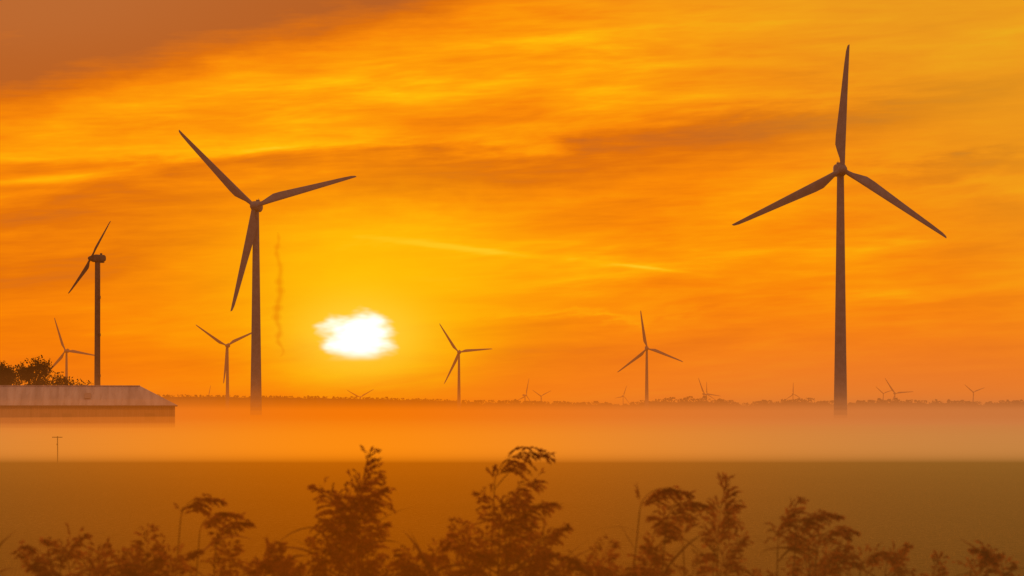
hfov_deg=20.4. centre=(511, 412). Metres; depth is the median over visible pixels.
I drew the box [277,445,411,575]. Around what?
reed clump
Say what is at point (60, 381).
bush
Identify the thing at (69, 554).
reed clump
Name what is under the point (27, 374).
deciduous tree
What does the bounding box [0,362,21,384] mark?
deciduous tree
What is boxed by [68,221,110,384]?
wind turbine
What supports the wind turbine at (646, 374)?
on the ground at (401, 440)
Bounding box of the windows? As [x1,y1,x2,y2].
[41,413,154,419]
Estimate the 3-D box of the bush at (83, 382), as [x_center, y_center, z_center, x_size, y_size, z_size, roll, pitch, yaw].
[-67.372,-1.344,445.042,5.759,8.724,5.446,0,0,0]
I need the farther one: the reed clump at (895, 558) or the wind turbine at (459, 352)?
the wind turbine at (459, 352)
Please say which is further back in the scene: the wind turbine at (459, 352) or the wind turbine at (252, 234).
the wind turbine at (459, 352)
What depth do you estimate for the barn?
399.00 m
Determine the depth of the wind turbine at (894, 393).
4921.92 m
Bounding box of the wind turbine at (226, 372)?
[196,325,250,414]
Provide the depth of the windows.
398.03 m
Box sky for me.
[0,0,1023,405]
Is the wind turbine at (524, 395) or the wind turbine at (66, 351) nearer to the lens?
the wind turbine at (66, 351)
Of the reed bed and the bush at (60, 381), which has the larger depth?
the bush at (60, 381)
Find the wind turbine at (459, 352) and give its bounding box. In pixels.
[440,325,490,414]
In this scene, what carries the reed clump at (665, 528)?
on the ground at (401, 440)
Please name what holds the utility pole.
on the ground at (401, 440)
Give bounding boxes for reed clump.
[10,522,193,575]
[164,493,255,575]
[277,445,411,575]
[437,446,574,575]
[602,471,754,575]
[718,496,860,575]
[854,540,1021,575]
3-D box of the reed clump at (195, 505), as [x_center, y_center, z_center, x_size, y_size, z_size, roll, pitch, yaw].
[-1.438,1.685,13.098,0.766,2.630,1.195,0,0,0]
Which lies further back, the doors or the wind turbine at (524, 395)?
the wind turbine at (524, 395)
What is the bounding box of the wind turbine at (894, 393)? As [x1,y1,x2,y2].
[885,379,912,401]
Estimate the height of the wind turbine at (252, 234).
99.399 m
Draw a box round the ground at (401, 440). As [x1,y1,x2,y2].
[0,414,1023,575]
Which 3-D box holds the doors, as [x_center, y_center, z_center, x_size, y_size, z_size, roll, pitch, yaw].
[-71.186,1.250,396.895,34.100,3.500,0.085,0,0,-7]
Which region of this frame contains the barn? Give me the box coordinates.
[0,385,177,433]
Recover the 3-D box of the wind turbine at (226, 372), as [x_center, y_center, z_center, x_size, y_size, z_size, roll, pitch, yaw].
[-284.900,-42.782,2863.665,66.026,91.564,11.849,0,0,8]
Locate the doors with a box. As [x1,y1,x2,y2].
[0,409,124,433]
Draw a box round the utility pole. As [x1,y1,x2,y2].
[52,436,62,463]
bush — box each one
[46,372,73,384]
[72,378,91,384]
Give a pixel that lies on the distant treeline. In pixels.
(209, 404)
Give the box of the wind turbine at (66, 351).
[44,318,93,383]
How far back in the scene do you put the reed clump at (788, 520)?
12.75 m
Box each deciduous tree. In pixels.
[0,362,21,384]
[9,355,53,384]
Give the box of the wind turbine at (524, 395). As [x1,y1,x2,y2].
[518,380,529,400]
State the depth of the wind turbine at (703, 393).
5118.69 m
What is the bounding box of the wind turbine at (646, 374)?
[618,311,682,414]
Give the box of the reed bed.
[0,532,1019,575]
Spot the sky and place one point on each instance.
(534, 178)
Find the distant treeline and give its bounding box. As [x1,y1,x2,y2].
[157,394,1023,414]
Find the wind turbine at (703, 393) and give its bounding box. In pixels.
[698,378,718,400]
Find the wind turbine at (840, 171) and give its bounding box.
[732,44,946,422]
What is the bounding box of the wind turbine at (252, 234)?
[179,130,355,420]
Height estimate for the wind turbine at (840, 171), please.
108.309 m
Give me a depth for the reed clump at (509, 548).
12.73 m

